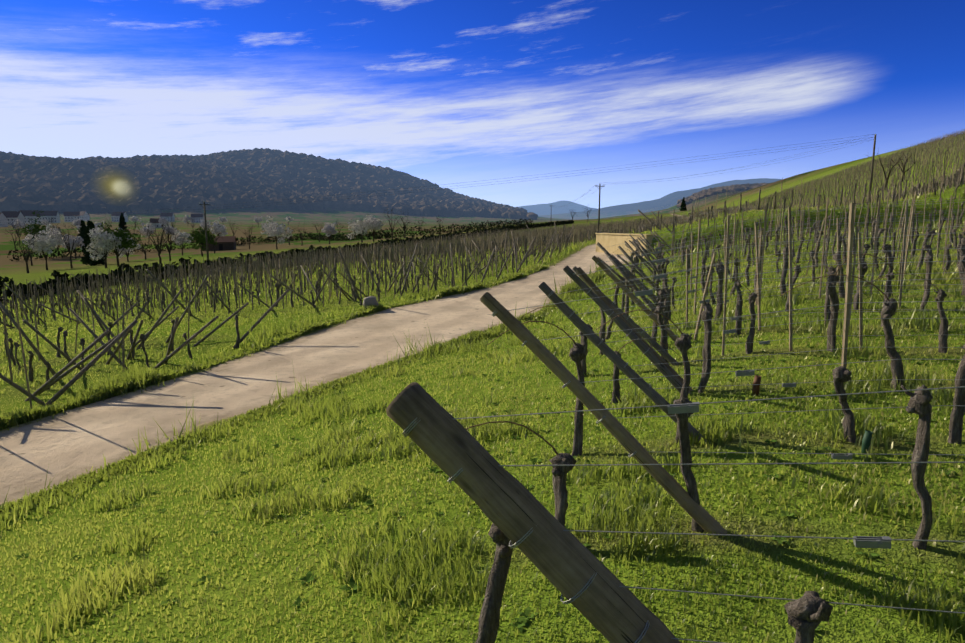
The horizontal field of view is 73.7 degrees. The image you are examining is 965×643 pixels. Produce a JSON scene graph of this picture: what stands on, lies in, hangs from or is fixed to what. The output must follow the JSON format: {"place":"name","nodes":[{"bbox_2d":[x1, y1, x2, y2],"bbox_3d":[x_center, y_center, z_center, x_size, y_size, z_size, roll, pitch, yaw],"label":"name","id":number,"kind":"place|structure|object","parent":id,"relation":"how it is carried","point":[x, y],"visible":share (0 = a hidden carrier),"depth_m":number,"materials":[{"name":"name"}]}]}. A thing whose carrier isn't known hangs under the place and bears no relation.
{"place":"outdoors","nodes":[
{"label":"outdoors","id":0,"kind":"place"},
{"bbox_2d":[0,148,768,219],"bbox_3d":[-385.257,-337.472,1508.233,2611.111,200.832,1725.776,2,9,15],"label":"forest canopy hills","id":1,"kind":"structure","parent":0,"point":[143,184],"depth_m":1287.52,"materials":[{"name":"plant"}]},
{"bbox_2d":[0,135,964,642],"bbox_3d":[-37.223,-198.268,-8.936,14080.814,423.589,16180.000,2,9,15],"label":"terrain","id":2,"kind":"structure","parent":0,"point":[68,445],"depth_m":5.95,"materials":[{"name":"green plant"}]},
{"bbox_2d":[0,212,7,226],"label":"house","id":3,"kind":"structure","parent":2,"relation":"on","point":[3,220],"depth_m":474.17,"materials":[{"name":"paint"}]},
{"bbox_2d":[0,222,20,250],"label":"bare tree","id":4,"kind":"object","parent":2,"relation":"on","point":[12,236],"visible":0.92,"depth_m":201.21,"materials":[{"name":"plant"}]},
{"bbox_2d":[2,211,25,224],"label":"house","id":5,"kind":"structure","parent":2,"relation":"on","point":[10,215],"depth_m":509.97,"materials":[{"name":"paint"}]},
{"bbox_2d":[4,221,25,244],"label":"bare tree","id":6,"kind":"object","parent":2,"relation":"on","point":[16,231],"visible":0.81,"depth_m":242.17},
{"bbox_2d":[11,218,28,233],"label":"tree","id":7,"kind":"object","parent":2,"relation":"on","point":[15,224],"visible":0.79,"depth_m":337.48,"materials":[{"name":"white plant"}]},
{"bbox_2d":[14,240,35,265],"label":"bare tree","id":8,"kind":"object","parent":2,"relation":"on","point":[29,253],"visible":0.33,"depth_m":146.95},
{"bbox_2d":[20,210,39,223],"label":"house","id":9,"kind":"structure","parent":2,"relation":"on","point":[27,214],"depth_m":565.22,"materials":[{"name":"paint"}]},
{"bbox_2d":[10,232,52,272],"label":"bare tree","id":10,"kind":"object","parent":2,"relation":"on","point":[26,257],"visible":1,"depth_m":113.91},
{"bbox_2d":[17,210,52,239],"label":"leafy tree","id":11,"kind":"object","parent":2,"relation":"on","point":[35,228],"visible":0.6,"depth_m":170.54,"materials":[{"name":"green plant"}]},
{"bbox_2d":[22,224,63,269],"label":"tree","id":12,"kind":"object","parent":2,"relation":"on","point":[44,244],"visible":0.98,"depth_m":122.65,"materials":[{"name":"white plant"}]},
{"bbox_2d":[40,219,49,228],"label":"tree","id":13,"kind":"object","parent":2,"relation":"on","point":[44,221],"visible":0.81,"depth_m":368.34,"materials":[{"name":"white plant"}]},
{"bbox_2d":[39,211,60,222],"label":"house","id":14,"kind":"structure","parent":2,"relation":"on","point":[51,214],"depth_m":622.02,"materials":[{"name":"paint"}]},
{"bbox_2d":[52,231,65,253],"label":"tree","id":15,"kind":"object","parent":2,"relation":"on","point":[57,248],"visible":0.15,"depth_m":178.39,"materials":[{"name":"white plant"}]},
{"bbox_2d":[46,220,80,267],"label":"bare tree","id":16,"kind":"object","parent":2,"relation":"on","point":[69,251],"visible":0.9,"depth_m":125.55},
{"bbox_2d":[63,212,79,221],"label":"house","id":17,"kind":"structure","parent":2,"relation":"on","point":[69,216],"depth_m":681.30,"materials":[{"name":"paint"}]},
{"bbox_2d":[63,234,83,258],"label":"tree","id":18,"kind":"object","parent":2,"relation":"on","point":[79,239],"visible":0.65,"depth_m":167.64,"materials":[{"name":"white plant"}]},
{"bbox_2d":[71,218,86,230],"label":"tree","id":19,"kind":"object","parent":2,"relation":"on","point":[76,221],"visible":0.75,"depth_m":401.59,"materials":[{"name":"white plant"}]},
{"bbox_2d":[77,220,85,246],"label":"conifer tree","id":20,"kind":"object","parent":2,"relation":"on","point":[82,228],"visible":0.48,"depth_m":218.60,"materials":[{"name":"green plant"}]},
{"bbox_2d":[79,211,89,220],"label":"house","id":21,"kind":"structure","parent":2,"relation":"on","point":[85,215],"depth_m":770.88,"materials":[{"name":"paint"}]},
{"bbox_2d":[80,220,104,265],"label":"conifer tree","id":22,"kind":"object","parent":2,"relation":"on","point":[87,259],"visible":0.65,"depth_m":133.47,"materials":[{"name":"green plant"}]},
{"bbox_2d":[86,228,121,267],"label":"tree","id":23,"kind":"object","parent":2,"relation":"on","point":[102,247],"visible":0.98,"depth_m":102.18,"materials":[{"name":"white plant"}]},
{"bbox_2d":[93,222,140,266],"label":"leafy tree","id":24,"kind":"object","parent":2,"relation":"on","point":[126,243],"visible":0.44,"depth_m":105.52,"materials":[{"name":"green plant"}]},
{"bbox_2d":[111,212,127,221],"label":"house","id":25,"kind":"structure","parent":2,"relation":"on","point":[115,216],"depth_m":738.17,"materials":[{"name":"paint"}]},
{"bbox_2d":[118,213,129,231],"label":"conifer tree","id":26,"kind":"object","parent":2,"relation":"on","point":[122,224],"visible":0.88,"depth_m":362.52,"materials":[{"name":"green plant"}]},
{"bbox_2d":[115,238,140,261],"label":"tree","id":27,"kind":"object","parent":2,"relation":"on","point":[124,252],"visible":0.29,"depth_m":146.56,"materials":[{"name":"white plant"}]},
{"bbox_2d":[129,216,141,227],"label":"tree","id":28,"kind":"object","parent":2,"relation":"on","point":[132,218],"visible":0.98,"depth_m":453.39,"materials":[{"name":"white plant"}]},
{"bbox_2d":[135,234,150,259],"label":"bare tree","id":29,"kind":"object","parent":2,"relation":"on","point":[145,250],"visible":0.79,"depth_m":154.48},
{"bbox_2d":[136,221,154,240],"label":"tree","id":30,"kind":"object","parent":2,"relation":"on","point":[144,230],"visible":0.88,"depth_m":262.84,"materials":[{"name":"white plant"}]},
{"bbox_2d":[150,218,164,227],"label":"house","id":31,"kind":"structure","parent":2,"relation":"on","point":[152,221],"depth_m":457.60,"materials":[{"name":"paint"}]},
{"bbox_2d":[140,216,180,263],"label":"bare tree","id":32,"kind":"object","parent":2,"relation":"on","point":[160,251],"visible":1,"depth_m":104.89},
{"bbox_2d":[158,217,169,225],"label":"tree","id":33,"kind":"object","parent":2,"relation":"on","point":[163,221],"visible":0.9,"depth_m":416.56,"materials":[{"name":"white plant"}]},
{"bbox_2d":[160,213,174,221],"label":"house","id":34,"kind":"structure","parent":2,"relation":"on","point":[169,216],"depth_m":796.57,"materials":[{"name":"paint"}]},
{"bbox_2d":[163,225,176,238],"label":"tree","id":35,"kind":"object","parent":2,"relation":"on","point":[172,229],"visible":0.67,"depth_m":266.96,"materials":[{"name":"white plant"}]},
{"bbox_2d":[160,223,182,260],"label":"bare tree","id":36,"kind":"object","parent":2,"relation":"on","point":[169,250],"visible":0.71,"depth_m":120.81,"materials":[{"name":"plant"}]},
{"bbox_2d":[172,230,193,254],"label":"tree","id":37,"kind":"object","parent":2,"relation":"on","point":[182,236],"visible":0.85,"depth_m":170.59,"materials":[{"name":"white plant"}]},
{"bbox_2d":[183,215,191,222],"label":"tree","id":38,"kind":"object","parent":2,"relation":"on","point":[187,218],"visible":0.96,"depth_m":502.88,"materials":[{"name":"white plant"}]},
{"bbox_2d":[191,213,203,222],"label":"house","id":39,"kind":"structure","parent":2,"relation":"on","point":[198,217],"depth_m":738.77,"materials":[{"name":"paint"}]},
{"bbox_2d":[187,227,217,255],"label":"leafy tree","id":40,"kind":"object","parent":2,"relation":"on","point":[200,238],"visible":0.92,"depth_m":145.16,"materials":[{"name":"green plant"}]},
{"bbox_2d":[199,201,209,259],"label":"utility pole","id":41,"kind":"object","parent":2,"relation":"on","point":[204,204],"visible":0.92,"depth_m":92.15,"materials":[{"name":"brown wood"}]},
{"bbox_2d":[200,219,210,229],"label":"tree","id":42,"kind":"object","parent":2,"relation":"on","point":[202,223],"visible":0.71,"depth_m":308.24,"materials":[{"name":"white plant"}]},
{"bbox_2d":[208,226,221,253],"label":"bare tree","id":43,"kind":"object","parent":2,"relation":"on","point":[214,242],"visible":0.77,"depth_m":169.80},
{"bbox_2d":[210,221,227,235],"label":"tree","id":44,"kind":"object","parent":2,"relation":"on","point":[221,230],"visible":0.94,"depth_m":237.39,"materials":[{"name":"white plant"}]},
{"bbox_2d":[203,236,236,250],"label":"field barn","id":45,"kind":"structure","parent":2,"relation":"on","point":[226,243],"depth_m":195.91,"materials":[{"name":"brown wood"}]},
{"bbox_2d":[218,213,226,222],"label":"tree","id":46,"kind":"object","parent":2,"relation":"on","point":[222,219],"visible":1,"depth_m":549.41,"materials":[{"name":"white plant"}]},
{"bbox_2d":[239,225,252,248],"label":"bare tree","id":47,"kind":"object","parent":2,"relation":"on","point":[249,236],"visible":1,"depth_m":195.90,"materials":[{"name":"plant"}]},
{"bbox_2d":[254,216,262,226],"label":"tree","id":48,"kind":"object","parent":2,"relation":"on","point":[260,219],"visible":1,"depth_m":484.91,"materials":[{"name":"white plant"}]},
{"bbox_2d":[261,222,277,240],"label":"blossoming tree","id":49,"kind":"object","parent":2,"relation":"on","point":[265,225],"visible":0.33,"depth_m":262.36,"materials":[{"name":"white plant"}]},
{"bbox_2d":[7,219,532,260],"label":"valley hedge","id":50,"kind":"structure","parent":2,"relation":"on","point":[386,234],"depth_m":222.94,"materials":[{"name":"green plant"}]},
{"bbox_2d":[263,215,292,249],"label":"blossoming tree","id":51,"kind":"object","parent":2,"relation":"on","point":[278,231],"visible":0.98,"depth_m":160.31,"materials":[{"name":"white plant"}]},
{"bbox_2d":[0,220,573,301],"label":"field hedge","id":52,"kind":"object","parent":2,"relation":"on","point":[119,272],"visible":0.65,"depth_m":62.64,"materials":[{"name":"green plant"}]},
{"bbox_2d":[294,222,309,245],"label":"bare tree","id":53,"kind":"object","parent":2,"relation":"on","point":[301,236],"visible":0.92,"depth_m":191.12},
{"bbox_2d":[321,223,337,243],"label":"blossoming tree","id":54,"kind":"object","parent":2,"relation":"on","point":[328,230],"visible":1,"depth_m":182.29,"materials":[{"name":"white plant"}]},
{"bbox_2d":[0,209,716,405],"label":"vineyard posts","id":55,"kind":"object","parent":2,"relation":"on","point":[105,347],"visible":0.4,"depth_m":15.19,"materials":[{"name":"brown wood"}]},
{"bbox_2d":[347,214,377,242],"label":"blossoming tree","id":56,"kind":"object","parent":2,"relation":"on","point":[366,224],"visible":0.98,"depth_m":160.08,"materials":[{"name":"white plant"}]},
{"bbox_2d":[363,296,378,307],"bbox_3d":[-3.144,-0.461,18.101,0.449,0.524,0.282,-7,13,-13],"label":"boundary stone","id":57,"kind":"object","parent":2,"relation":"on","point":[371,300],"visible":0.46,"depth_m":17.98,"materials":[{"name":"grey stone"}]},
{"bbox_2d":[363,216,384,241],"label":"blossoming tree","id":58,"kind":"object","parent":2,"relation":"on","point":[377,222],"visible":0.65,"depth_m":163.65,"materials":[{"name":"white plant"}]},
{"bbox_2d":[382,205,401,237],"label":"bare tree","id":59,"kind":"object","parent":2,"relation":"on","point":[391,222],"visible":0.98,"depth_m":168.47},
{"bbox_2d":[398,212,410,237],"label":"bare tree","id":60,"kind":"object","parent":2,"relation":"on","point":[404,229],"visible":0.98,"depth_m":181.68,"materials":[{"name":"plant"}]},
{"bbox_2d":[0,183,964,642],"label":"grass","id":61,"kind":"structure","parent":2,"relation":"on","point":[124,383],"depth_m":5.29,"materials":[{"name":"green plant"}]},
{"bbox_2d":[0,131,964,642],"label":"grapevines","id":62,"kind":"object","parent":2,"relation":"on","point":[808,611],"visible":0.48,"depth_m":9.84,"materials":[{"name":"brown plant"}]},
{"bbox_2d":[0,274,964,642],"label":"weed rosettes","id":63,"kind":"object","parent":2,"relation":"on","point":[514,624],"visible":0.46,"depth_m":4.67,"materials":[{"name":"green plant"}]},
{"bbox_2d":[2,129,964,407],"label":"vineyard stakes","id":64,"kind":"object","parent":2,"relation":"on","point":[482,239],"visible":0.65,"depth_m":28.30,"materials":[{"name":"brown wood"}]},
{"bbox_2d":[386,382,680,642],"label":"end post","id":65,"kind":"object","parent":2,"relation":"on","point":[568,564],"visible":0.96,"depth_m":1.92,"materials":[{"name":"brown wood"}]},
{"bbox_2d":[402,185,964,642],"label":"trellis wires","id":66,"kind":"object","parent":65,"relation":"attached to","point":[520,541],"visible":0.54,"depth_m":4.06,"materials":[{"name":"metal"}]},
{"bbox_2d":[635,239,891,548],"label":"wire strainers","id":67,"kind":"object","parent":66,"relation":"attached to","point":[858,543],"visible":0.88,"depth_m":1.80,"materials":[{"name":"grey metal"}]},
{"bbox_2d":[596,184,600,229],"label":"utility pole","id":68,"kind":"object","parent":2,"relation":"on","point":[599,207],"visible":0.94,"depth_m":108.88,"materials":[{"name":"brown wood"}]},
{"bbox_2d":[480,292,726,533],"bbox_3d":[0.729,0.604,3.275,1.530,1.477,0.084,2,9,15],"label":"end post","id":69,"kind":"object","parent":2,"relation":"on","point":[703,518],"visible":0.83,"depth_m":3.26,"materials":[{"name":"brown wood"}]},
{"bbox_2d":[538,282,706,443],"bbox_3d":[1.133,0.436,4.601,1.501,1.411,0.084,2,9,15],"label":"end post","id":70,"kind":"object","parent":2,"relation":"on","point":[628,371],"visible":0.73,"depth_m":4.60,"materials":[{"name":"brown wood"}]},
{"bbox_2d":[595,233,656,256],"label":"retaining wall","id":71,"kind":"structure","parent":2,"relation":"on","point":[607,240],"depth_m":35.94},
{"bbox_2d":[573,266,678,364],"bbox_3d":[1.770,0.077,7.309,1.525,1.386,0.077,2,9,15],"label":"end post","id":72,"kind":"object","parent":2,"relation":"on","point":[666,355],"visible":0.31,"depth_m":7.27,"materials":[{"name":"brown wood"}]},
{"bbox_2d":[563,266,690,393],"bbox_3d":[1.469,0.229,5.953,1.476,1.471,0.082,2,9,15],"label":"end post","id":73,"kind":"object","parent":2,"relation":"on","point":[650,355],"visible":0.71,"depth_m":5.94,"materials":[{"name":"brown wood"}]},
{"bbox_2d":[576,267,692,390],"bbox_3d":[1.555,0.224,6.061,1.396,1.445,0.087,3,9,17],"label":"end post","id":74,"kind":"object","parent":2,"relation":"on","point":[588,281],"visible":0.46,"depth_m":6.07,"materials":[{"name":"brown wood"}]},
{"bbox_2d":[592,255,677,341],"bbox_3d":[2.201,-0.147,8.626,1.497,1.453,0.087,2,9,15],"label":"end post","id":75,"kind":"object","parent":2,"relation":"on","point":[631,296],"visible":0.69,"depth_m":8.62,"materials":[{"name":"brown wood"}]},
{"bbox_2d":[679,197,686,210],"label":"conifer tree","id":76,"kind":"object","parent":2,"relation":"on","point":[683,206],"visible":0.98,"depth_m":394.26,"materials":[{"name":"green plant"}]},
{"bbox_2d":[752,375,760,395],"bbox_3d":[2.326,0.548,5.457,0.066,0.183,0.056,2,9,15],"label":"rusty vine guard","id":77,"kind":"object","parent":2,"relation":"on","point":[756,388],"visible":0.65,"depth_m":5.44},
{"bbox_2d":[861,430,872,453],"bbox_3d":[2.449,0.776,4.099,0.058,0.163,0.048,2,9,15],"label":"green vine guard","id":78,"kind":"object","parent":2,"relation":"on","point":[866,439],"visible":0.75,"depth_m":4.08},
{"bbox_2d":[868,134,875,199],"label":"utility pole","id":79,"kind":"structure","parent":2,"relation":"on","point":[871,176],"depth_m":76.67,"materials":[{"name":"brown wood"}]},
{"bbox_2d":[0,134,873,224],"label":"overhead lines","id":80,"kind":"object","parent":79,"relation":"attached to","point":[511,182],"visible":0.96,"depth_m":83.63,"materials":[{"name":"black metal"}]},
{"bbox_2d":[862,154,903,189],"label":"bare tree","id":81,"kind":"object","parent":2,"relation":"on","point":[886,178],"visible":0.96,"depth_m":98.06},
{"bbox_2d":[894,146,917,181],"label":"bare tree","id":82,"kind":"object","parent":2,"relation":"on","point":[903,170],"visible":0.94,"depth_m":102.60,"materials":[{"name":"brown wood"}]},
{"bbox_2d":[0,0,964,208],"label":"sky","id":83,"kind":"structure","parent":0,"point":[440,92],"materials":[{"name":"blue"}]}
]}

